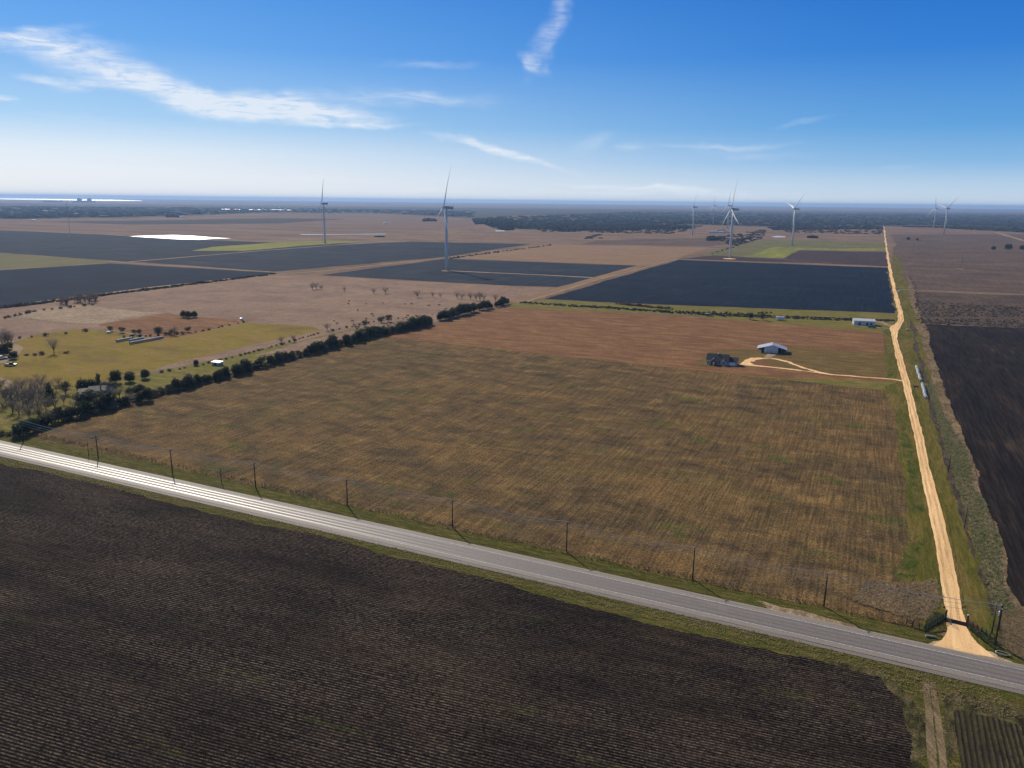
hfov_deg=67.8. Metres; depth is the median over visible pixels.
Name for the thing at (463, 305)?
oak tree
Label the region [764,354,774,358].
driveway
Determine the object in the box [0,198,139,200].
lake water
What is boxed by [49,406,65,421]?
oak tree
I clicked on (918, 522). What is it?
lane verge
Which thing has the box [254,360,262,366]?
oak tree
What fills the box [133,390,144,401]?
oak tree
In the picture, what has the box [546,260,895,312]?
dark field
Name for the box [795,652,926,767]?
weedy margin
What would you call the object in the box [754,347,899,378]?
mown field
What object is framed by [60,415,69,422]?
shrub
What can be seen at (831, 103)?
sky
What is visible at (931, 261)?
brown field
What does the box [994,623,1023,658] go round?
weeds
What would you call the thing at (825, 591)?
utility pole
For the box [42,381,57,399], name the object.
conifer tree
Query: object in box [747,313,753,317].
broadleaf tree
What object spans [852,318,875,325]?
metal building
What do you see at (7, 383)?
farm track
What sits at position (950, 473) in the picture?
ditch
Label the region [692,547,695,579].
utility pole
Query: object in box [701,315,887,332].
olive yard
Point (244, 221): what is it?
field
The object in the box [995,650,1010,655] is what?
culvert edge
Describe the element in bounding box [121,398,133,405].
shrub
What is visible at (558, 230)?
brush margin
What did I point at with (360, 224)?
field
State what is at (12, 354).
oak tree
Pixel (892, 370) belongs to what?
lane margin
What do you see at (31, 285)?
dark field
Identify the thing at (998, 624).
utility pole
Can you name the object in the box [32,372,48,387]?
bare tree
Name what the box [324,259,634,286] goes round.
dark field
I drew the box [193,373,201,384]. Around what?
oak tree
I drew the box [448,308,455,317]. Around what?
oak tree
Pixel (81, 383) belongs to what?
oak tree
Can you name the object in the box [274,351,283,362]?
oak tree
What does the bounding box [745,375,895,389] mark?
margin
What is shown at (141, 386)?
oak tree
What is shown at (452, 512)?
utility pole
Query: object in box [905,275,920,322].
pale reed strip
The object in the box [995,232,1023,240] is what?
farm track
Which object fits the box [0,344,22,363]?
farm track
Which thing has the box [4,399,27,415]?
bare tree
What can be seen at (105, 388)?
ranch house
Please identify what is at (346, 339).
oak tree
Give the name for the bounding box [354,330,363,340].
oak tree
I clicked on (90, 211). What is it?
woodland
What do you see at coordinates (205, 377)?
oak tree
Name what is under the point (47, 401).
bare tree
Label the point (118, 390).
bare tree
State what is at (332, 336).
oak tree
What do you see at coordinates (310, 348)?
oak tree
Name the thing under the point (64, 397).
bare tree
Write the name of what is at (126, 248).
field
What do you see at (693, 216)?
wind turbine
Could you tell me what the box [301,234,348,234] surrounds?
water
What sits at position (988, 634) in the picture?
pipe fence
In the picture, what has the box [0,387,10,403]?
bare tree
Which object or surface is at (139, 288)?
farm track
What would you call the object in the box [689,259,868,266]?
farm track
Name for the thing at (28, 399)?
bare tree
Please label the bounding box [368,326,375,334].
oak tree
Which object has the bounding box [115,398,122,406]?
oak tree
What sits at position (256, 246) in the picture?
green field
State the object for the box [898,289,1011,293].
farm track
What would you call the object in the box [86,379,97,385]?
oak tree
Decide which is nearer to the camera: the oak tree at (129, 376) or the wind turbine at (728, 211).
the oak tree at (129, 376)
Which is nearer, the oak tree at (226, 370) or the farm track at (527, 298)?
the oak tree at (226, 370)
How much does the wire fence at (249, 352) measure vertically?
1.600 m
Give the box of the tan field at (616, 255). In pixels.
[452,244,707,264]
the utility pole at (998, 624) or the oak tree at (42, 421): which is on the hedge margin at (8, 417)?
the oak tree at (42, 421)
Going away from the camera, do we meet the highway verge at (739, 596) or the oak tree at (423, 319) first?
the highway verge at (739, 596)
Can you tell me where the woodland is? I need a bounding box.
[0,206,1023,227]
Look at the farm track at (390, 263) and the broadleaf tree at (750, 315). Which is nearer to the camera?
the broadleaf tree at (750, 315)
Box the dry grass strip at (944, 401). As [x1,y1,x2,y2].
[916,325,1023,643]
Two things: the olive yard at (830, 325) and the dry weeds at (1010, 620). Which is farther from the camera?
the olive yard at (830, 325)
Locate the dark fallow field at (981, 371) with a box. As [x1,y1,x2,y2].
[924,324,1023,606]
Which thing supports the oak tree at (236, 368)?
on the ground at (440, 204)
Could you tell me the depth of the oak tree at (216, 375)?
448.38 m
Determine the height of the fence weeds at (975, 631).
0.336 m
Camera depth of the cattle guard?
196.67 m
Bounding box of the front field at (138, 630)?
[0,464,912,767]
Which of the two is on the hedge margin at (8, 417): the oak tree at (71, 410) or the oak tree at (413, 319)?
the oak tree at (71, 410)
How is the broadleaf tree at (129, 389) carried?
on the hedge margin at (8, 417)
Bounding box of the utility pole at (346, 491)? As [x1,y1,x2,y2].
[344,479,348,504]
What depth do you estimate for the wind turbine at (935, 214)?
3695.27 m
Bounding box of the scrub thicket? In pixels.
[512,221,882,244]
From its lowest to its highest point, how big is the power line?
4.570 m
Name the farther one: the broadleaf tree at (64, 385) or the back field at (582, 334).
the back field at (582, 334)
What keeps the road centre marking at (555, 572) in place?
on the highway road at (374, 532)
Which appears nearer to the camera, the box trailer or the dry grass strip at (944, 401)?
the dry grass strip at (944, 401)
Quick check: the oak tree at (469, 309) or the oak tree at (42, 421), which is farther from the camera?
the oak tree at (469, 309)
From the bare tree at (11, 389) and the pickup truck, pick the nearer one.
the bare tree at (11, 389)
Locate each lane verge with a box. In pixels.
[884,381,946,632]
[891,256,1014,656]
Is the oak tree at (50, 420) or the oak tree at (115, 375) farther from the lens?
the oak tree at (115, 375)
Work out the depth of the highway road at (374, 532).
215.82 m
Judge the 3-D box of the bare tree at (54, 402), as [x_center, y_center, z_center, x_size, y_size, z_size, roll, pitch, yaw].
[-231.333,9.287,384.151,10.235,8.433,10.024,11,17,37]
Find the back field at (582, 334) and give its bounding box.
[384,307,900,381]
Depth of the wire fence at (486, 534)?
245.04 m
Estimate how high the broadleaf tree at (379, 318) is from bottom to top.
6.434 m
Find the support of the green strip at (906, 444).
on the lane verge at (918, 522)
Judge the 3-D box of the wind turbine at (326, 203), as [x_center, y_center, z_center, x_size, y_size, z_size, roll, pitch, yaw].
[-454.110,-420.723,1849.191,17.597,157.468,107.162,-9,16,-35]
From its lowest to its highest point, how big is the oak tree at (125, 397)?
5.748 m
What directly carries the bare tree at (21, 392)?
on the hedge margin at (8, 417)
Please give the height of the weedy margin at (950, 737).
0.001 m
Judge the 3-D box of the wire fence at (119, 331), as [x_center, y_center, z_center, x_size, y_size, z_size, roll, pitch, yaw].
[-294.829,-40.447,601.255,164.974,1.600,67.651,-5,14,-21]
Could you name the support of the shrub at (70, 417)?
on the hedge margin at (8, 417)
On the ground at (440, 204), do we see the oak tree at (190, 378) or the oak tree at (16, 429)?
the oak tree at (190, 378)
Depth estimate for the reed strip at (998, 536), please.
258.11 m
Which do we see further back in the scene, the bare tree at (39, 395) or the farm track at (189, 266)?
the farm track at (189, 266)
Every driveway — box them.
[744,358,901,380]
[747,365,825,373]
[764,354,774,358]
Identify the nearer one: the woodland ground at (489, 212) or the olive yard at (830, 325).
the olive yard at (830, 325)
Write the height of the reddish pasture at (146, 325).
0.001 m
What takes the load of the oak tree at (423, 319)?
on the pasture at (257, 300)
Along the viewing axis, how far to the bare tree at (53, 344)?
521.56 m
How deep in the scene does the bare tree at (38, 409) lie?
366.92 m
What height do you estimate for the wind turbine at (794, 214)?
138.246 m
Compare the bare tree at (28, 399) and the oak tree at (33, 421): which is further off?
the bare tree at (28, 399)
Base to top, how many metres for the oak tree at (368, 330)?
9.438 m
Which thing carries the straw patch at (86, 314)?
on the pasture at (257, 300)
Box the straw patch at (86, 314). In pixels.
[10,305,161,323]
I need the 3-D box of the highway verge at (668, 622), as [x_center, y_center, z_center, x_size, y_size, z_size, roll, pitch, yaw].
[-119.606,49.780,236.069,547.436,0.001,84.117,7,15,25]
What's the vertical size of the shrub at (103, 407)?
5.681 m
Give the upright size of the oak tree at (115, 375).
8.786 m
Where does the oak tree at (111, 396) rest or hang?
on the hedge margin at (8, 417)
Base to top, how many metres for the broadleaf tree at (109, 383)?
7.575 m
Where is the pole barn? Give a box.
[757,342,786,353]
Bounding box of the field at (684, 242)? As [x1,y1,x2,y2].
[581,238,758,245]
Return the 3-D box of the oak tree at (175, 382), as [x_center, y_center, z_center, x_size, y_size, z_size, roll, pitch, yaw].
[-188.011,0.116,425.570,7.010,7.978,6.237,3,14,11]
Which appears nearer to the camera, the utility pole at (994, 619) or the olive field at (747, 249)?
the utility pole at (994, 619)
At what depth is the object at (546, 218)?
5130.40 m
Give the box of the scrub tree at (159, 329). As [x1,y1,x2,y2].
[152,326,163,335]
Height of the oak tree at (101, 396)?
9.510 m
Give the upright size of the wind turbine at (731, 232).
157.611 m
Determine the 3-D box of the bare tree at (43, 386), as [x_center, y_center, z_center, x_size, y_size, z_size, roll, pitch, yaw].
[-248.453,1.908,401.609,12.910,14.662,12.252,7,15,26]
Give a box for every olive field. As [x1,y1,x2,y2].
[0,253,106,268]
[698,240,885,255]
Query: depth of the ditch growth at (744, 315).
741.74 m
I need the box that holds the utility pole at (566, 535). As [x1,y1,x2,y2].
[566,522,568,550]
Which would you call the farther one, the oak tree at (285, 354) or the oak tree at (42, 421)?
the oak tree at (285, 354)
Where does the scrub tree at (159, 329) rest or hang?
on the reddish pasture at (146, 325)
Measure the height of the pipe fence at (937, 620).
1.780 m
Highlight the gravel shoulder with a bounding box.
[756,600,858,628]
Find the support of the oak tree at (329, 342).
on the hedge margin at (8, 417)
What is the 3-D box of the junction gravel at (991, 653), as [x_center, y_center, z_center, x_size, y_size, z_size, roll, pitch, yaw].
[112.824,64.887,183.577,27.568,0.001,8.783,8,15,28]
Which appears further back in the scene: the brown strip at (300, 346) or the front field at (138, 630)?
the brown strip at (300, 346)
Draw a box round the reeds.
[926,383,1016,613]
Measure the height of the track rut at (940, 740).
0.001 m
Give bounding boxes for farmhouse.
[706,353,738,365]
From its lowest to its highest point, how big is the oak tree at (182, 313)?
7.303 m
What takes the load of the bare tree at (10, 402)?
on the hedge margin at (8, 417)
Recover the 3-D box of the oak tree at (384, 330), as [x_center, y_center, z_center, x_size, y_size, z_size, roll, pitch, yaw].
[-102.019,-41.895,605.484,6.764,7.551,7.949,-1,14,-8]
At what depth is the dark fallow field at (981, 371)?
405.31 m
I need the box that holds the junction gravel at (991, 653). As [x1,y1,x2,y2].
[929,640,1011,661]
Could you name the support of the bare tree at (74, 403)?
on the hedge margin at (8, 417)
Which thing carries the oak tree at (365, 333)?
on the hedge margin at (8, 417)
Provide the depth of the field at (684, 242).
2070.07 m
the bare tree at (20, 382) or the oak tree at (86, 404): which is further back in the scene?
the bare tree at (20, 382)
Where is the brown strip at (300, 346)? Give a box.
[253,324,395,355]
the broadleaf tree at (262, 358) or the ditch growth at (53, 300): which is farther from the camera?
the ditch growth at (53, 300)
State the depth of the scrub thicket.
2829.53 m
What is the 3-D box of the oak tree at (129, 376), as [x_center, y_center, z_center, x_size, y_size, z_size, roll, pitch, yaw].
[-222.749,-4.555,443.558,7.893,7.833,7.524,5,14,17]
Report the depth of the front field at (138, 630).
174.86 m
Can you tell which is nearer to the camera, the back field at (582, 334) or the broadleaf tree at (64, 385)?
the broadleaf tree at (64, 385)
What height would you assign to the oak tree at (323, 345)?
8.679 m
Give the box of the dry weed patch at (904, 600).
[852,579,939,620]
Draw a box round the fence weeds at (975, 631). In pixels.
[923,611,1011,657]
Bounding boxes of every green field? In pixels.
[193,241,363,250]
[746,247,885,257]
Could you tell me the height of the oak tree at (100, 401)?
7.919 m
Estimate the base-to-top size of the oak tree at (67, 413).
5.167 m
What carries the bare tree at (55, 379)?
on the olive pasture at (92, 353)
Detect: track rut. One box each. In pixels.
[922,682,937,767]
[930,682,946,767]
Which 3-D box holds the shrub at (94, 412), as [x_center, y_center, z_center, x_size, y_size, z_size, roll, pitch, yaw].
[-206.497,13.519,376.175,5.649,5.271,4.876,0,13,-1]
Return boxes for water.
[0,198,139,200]
[133,235,224,239]
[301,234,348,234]
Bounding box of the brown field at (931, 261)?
[890,234,1023,294]
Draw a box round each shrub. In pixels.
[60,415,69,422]
[63,414,74,420]
[74,412,88,420]
[89,410,100,414]
[98,405,109,411]
[108,400,118,409]
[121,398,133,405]
[154,388,163,394]
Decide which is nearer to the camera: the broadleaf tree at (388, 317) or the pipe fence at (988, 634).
the pipe fence at (988, 634)
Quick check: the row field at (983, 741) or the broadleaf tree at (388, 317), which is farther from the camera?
the broadleaf tree at (388, 317)
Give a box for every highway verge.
[0,432,1023,664]
[0,456,1023,767]
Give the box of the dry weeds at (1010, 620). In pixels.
[852,577,1023,659]
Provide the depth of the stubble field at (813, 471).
328.90 m
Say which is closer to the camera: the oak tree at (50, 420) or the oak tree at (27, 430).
the oak tree at (27, 430)
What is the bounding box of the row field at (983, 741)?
[954,711,1023,767]
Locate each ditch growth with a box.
[0,238,761,308]
[520,301,894,321]
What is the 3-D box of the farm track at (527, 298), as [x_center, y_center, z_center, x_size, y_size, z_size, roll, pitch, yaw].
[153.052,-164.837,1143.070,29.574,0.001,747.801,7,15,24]
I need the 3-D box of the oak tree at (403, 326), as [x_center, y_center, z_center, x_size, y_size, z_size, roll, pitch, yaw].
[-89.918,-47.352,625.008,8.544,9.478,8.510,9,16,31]
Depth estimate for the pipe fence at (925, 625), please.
194.58 m
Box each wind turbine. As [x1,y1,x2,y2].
[315,179,329,242]
[437,169,453,269]
[691,192,697,234]
[721,193,730,227]
[722,180,738,257]
[787,195,803,244]
[927,203,944,227]
[937,198,956,233]
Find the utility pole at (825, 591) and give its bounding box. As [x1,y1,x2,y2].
[823,573,827,606]
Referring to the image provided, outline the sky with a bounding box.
[0,0,1023,208]
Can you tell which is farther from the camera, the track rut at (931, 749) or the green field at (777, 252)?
the green field at (777, 252)
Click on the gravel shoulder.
(793, 611)
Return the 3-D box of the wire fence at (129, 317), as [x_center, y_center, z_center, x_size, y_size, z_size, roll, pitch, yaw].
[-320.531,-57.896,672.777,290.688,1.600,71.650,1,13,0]
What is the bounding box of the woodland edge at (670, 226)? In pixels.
[481,220,1023,231]
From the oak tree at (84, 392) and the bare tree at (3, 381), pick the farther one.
the bare tree at (3, 381)
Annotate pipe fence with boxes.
[906,619,926,628]
[925,613,946,629]
[968,618,980,630]
[981,627,994,639]
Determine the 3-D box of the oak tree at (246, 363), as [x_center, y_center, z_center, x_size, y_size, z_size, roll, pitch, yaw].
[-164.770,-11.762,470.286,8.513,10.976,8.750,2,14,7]
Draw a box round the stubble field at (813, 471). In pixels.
[27,337,923,629]
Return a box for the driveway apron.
[740,358,761,366]
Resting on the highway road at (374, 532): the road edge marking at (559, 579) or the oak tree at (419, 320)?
the road edge marking at (559, 579)
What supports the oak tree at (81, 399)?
on the hedge margin at (8, 417)
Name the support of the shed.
on the pasture at (257, 300)
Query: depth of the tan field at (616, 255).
1567.74 m
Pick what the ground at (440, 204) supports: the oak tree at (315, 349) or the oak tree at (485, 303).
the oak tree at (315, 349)
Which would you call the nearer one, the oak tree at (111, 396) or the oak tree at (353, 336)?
the oak tree at (111, 396)
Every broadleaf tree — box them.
[58,380,72,393]
[70,392,91,405]
[85,389,100,402]
[103,380,117,389]
[124,386,135,394]
[256,355,266,364]
[377,316,384,321]
[385,314,392,321]
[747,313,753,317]
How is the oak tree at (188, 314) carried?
on the reddish pasture at (146, 325)
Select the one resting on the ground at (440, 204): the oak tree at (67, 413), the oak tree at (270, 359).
the oak tree at (270, 359)
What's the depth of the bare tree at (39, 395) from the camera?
384.97 m
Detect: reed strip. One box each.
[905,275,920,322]
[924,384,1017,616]
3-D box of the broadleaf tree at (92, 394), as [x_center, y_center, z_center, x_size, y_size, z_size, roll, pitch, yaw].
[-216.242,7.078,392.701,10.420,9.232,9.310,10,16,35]
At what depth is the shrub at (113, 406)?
384.57 m
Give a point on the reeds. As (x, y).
(973, 503)
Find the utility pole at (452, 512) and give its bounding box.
[450,500,453,526]
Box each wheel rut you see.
[891,291,952,618]
[895,291,960,620]
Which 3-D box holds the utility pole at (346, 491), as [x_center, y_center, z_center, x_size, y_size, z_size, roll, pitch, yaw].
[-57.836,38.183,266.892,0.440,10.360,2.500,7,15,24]
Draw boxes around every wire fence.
[16,321,242,339]
[21,312,304,323]
[44,435,912,623]
[105,319,403,381]
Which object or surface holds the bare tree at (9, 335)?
on the pasture at (257, 300)
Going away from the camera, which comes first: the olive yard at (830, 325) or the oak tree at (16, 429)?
the oak tree at (16, 429)
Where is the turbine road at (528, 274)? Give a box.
[461,271,592,277]
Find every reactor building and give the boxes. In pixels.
[72,198,85,202]
[86,198,95,202]
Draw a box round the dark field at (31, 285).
[0,263,269,305]
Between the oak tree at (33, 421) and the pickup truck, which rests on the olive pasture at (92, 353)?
the pickup truck
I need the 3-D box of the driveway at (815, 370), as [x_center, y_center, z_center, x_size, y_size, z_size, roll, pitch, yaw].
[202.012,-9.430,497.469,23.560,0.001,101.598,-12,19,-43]
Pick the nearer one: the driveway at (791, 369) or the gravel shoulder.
the gravel shoulder
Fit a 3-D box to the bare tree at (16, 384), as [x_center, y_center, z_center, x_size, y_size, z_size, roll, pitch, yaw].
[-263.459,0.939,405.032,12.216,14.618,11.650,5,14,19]
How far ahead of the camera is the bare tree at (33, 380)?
418.03 m
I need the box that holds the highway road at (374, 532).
[0,440,1023,694]
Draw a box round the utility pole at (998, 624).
[994,605,1002,644]
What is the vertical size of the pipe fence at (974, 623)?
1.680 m
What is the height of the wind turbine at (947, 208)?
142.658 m
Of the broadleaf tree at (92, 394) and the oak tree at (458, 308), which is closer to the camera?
the broadleaf tree at (92, 394)
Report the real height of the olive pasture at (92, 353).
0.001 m
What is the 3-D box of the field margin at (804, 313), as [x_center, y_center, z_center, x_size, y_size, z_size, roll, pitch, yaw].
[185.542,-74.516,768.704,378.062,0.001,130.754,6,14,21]
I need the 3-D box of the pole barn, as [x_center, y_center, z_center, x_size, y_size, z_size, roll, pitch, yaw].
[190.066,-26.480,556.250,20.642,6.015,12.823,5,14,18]
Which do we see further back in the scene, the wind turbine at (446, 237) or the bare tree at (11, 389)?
the wind turbine at (446, 237)
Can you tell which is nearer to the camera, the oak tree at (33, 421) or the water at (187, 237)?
the oak tree at (33, 421)
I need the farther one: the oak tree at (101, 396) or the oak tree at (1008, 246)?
the oak tree at (1008, 246)
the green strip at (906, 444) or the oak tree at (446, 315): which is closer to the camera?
the green strip at (906, 444)
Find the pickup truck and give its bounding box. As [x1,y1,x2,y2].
[4,362,16,365]
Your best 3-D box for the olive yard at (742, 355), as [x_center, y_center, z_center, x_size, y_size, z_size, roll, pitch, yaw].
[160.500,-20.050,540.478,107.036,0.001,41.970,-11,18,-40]
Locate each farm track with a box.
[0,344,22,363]
[0,377,11,389]
[23,274,269,303]
[111,261,275,272]
[130,241,399,261]
[265,245,541,275]
[509,259,677,302]
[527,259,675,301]
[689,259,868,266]
[876,321,891,326]
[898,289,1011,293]
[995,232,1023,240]
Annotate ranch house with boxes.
[78,384,113,394]
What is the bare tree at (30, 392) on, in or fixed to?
on the hedge margin at (8, 417)
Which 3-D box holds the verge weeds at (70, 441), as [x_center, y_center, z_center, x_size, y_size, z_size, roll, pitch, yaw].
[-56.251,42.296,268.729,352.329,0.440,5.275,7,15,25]
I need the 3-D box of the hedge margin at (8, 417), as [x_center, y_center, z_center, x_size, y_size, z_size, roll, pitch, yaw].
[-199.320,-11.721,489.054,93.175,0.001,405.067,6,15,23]
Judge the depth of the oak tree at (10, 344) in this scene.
533.37 m
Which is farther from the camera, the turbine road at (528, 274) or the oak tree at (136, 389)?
the turbine road at (528, 274)
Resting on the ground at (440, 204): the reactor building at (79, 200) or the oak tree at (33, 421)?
the reactor building at (79, 200)
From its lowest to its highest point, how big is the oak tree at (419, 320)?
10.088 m
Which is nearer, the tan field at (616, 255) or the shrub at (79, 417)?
the shrub at (79, 417)
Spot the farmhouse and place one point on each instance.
(719, 359)
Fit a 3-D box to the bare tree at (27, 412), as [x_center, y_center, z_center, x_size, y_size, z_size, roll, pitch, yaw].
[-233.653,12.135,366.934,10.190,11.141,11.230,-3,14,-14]
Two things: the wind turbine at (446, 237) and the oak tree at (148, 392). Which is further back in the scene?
the wind turbine at (446, 237)
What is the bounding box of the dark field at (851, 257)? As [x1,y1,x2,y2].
[682,250,887,265]
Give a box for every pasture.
[0,275,550,381]
[0,322,320,390]
[99,313,243,337]
[372,225,884,252]
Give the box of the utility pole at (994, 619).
[991,605,996,632]
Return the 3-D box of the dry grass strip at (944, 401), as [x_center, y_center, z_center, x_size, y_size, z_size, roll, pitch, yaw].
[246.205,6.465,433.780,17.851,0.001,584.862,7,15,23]
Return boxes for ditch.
[909,320,994,616]
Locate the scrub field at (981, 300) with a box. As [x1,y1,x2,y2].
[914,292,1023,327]
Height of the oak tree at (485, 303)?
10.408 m
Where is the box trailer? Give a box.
[776,316,784,319]
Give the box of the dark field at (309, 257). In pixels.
[136,242,528,271]
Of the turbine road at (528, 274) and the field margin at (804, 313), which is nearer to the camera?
the field margin at (804, 313)
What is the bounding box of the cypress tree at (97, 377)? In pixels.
[95,373,100,385]
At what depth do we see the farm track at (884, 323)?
694.45 m
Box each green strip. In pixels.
[894,534,923,583]
[898,416,924,511]
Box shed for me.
[211,360,222,365]
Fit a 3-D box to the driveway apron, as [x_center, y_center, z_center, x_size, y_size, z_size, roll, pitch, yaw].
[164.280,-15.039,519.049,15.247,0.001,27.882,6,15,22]
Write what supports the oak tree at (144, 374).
on the hedge margin at (8, 417)
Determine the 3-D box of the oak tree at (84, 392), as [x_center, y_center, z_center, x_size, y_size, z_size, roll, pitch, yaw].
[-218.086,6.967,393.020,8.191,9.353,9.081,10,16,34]
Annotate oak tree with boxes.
[0,342,9,355]
[5,341,12,348]
[9,351,18,358]
[9,422,29,437]
[18,418,34,434]
[26,417,39,432]
[36,414,47,427]
[39,413,54,425]
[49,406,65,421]
[62,405,76,415]
[64,412,73,415]
[72,378,89,389]
[73,393,92,406]
[74,405,88,415]
[78,400,91,414]
[82,388,98,401]
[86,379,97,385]
[89,402,97,413]
[90,397,107,410]
[96,392,114,406]
[104,391,117,408]
[107,370,122,382]
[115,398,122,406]
[122,369,136,381]
[122,396,128,403]
[131,385,139,393]
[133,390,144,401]
[137,384,144,391]
[140,369,149,378]
[140,386,153,399]
[169,377,181,389]
[178,379,189,387]
[179,310,185,316]
[180,373,196,386]
[185,311,192,317]
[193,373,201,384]
[201,375,208,382]
[212,371,220,380]
[221,366,231,376]
[230,362,244,374]
[239,358,252,371]
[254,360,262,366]
[266,354,273,364]
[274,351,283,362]
[280,351,289,357]
[306,345,313,353]
[310,342,318,353]
[316,340,326,351]
[324,339,331,348]
[328,334,338,345]
[342,334,351,344]
[350,333,357,341]
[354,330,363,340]
[362,331,369,339]
[364,327,371,336]
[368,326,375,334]
[375,325,382,333]
[381,327,387,334]
[398,322,407,330]
[407,316,418,328]
[407,320,416,328]
[416,316,422,326]
[418,314,428,326]
[441,309,449,319]
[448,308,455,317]
[455,305,461,315]
[458,302,466,314]
[466,303,472,313]
[477,303,482,309]
[480,300,489,309]
[497,298,503,305]
[1004,243,1012,248]
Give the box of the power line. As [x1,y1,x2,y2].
[23,421,1001,613]
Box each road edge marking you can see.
[0,451,1023,685]
[1,443,1020,669]
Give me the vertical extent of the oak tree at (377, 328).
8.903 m
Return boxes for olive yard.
[696,349,761,366]
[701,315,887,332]
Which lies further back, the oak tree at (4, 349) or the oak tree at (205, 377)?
the oak tree at (4, 349)
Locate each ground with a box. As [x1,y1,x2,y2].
[0,198,1023,635]
[0,203,1023,232]
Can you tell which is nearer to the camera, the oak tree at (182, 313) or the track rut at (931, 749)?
the track rut at (931, 749)
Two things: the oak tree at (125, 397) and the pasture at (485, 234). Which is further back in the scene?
the pasture at (485, 234)
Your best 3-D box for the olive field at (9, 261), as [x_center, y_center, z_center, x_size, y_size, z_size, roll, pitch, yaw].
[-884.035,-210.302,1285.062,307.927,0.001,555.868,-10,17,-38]
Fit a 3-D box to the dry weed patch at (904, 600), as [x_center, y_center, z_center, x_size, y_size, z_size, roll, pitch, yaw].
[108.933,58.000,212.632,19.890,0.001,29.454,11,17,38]
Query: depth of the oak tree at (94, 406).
378.24 m
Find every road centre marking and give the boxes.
[5,448,1021,677]
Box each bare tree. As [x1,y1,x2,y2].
[0,330,13,340]
[0,374,9,389]
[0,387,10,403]
[1,397,19,412]
[2,382,19,401]
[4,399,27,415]
[5,379,26,393]
[10,382,35,400]
[11,377,26,390]
[14,390,34,408]
[19,400,34,417]
[20,384,39,397]
[21,373,42,388]
[24,387,46,407]
[25,391,48,415]
[27,380,50,398]
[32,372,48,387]
[32,394,56,408]
[44,337,59,352]
[47,397,60,407]
[53,376,61,384]
[55,392,68,402]
[66,398,79,408]
[111,384,127,397]
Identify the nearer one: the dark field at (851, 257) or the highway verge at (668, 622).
the highway verge at (668, 622)
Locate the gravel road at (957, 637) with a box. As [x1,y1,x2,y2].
[883,226,995,657]
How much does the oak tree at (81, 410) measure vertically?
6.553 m
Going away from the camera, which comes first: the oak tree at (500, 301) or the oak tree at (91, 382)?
the oak tree at (91, 382)
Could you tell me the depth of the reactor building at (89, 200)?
13619.94 m
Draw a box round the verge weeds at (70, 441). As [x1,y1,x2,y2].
[38,433,911,626]
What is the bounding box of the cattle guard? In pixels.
[946,618,967,626]
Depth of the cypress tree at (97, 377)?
428.47 m
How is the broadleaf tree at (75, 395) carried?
on the hedge margin at (8, 417)
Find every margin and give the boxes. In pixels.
[0,327,385,434]
[489,226,691,231]
[509,299,897,326]
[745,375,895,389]
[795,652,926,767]
[883,328,899,377]
[942,693,1023,765]

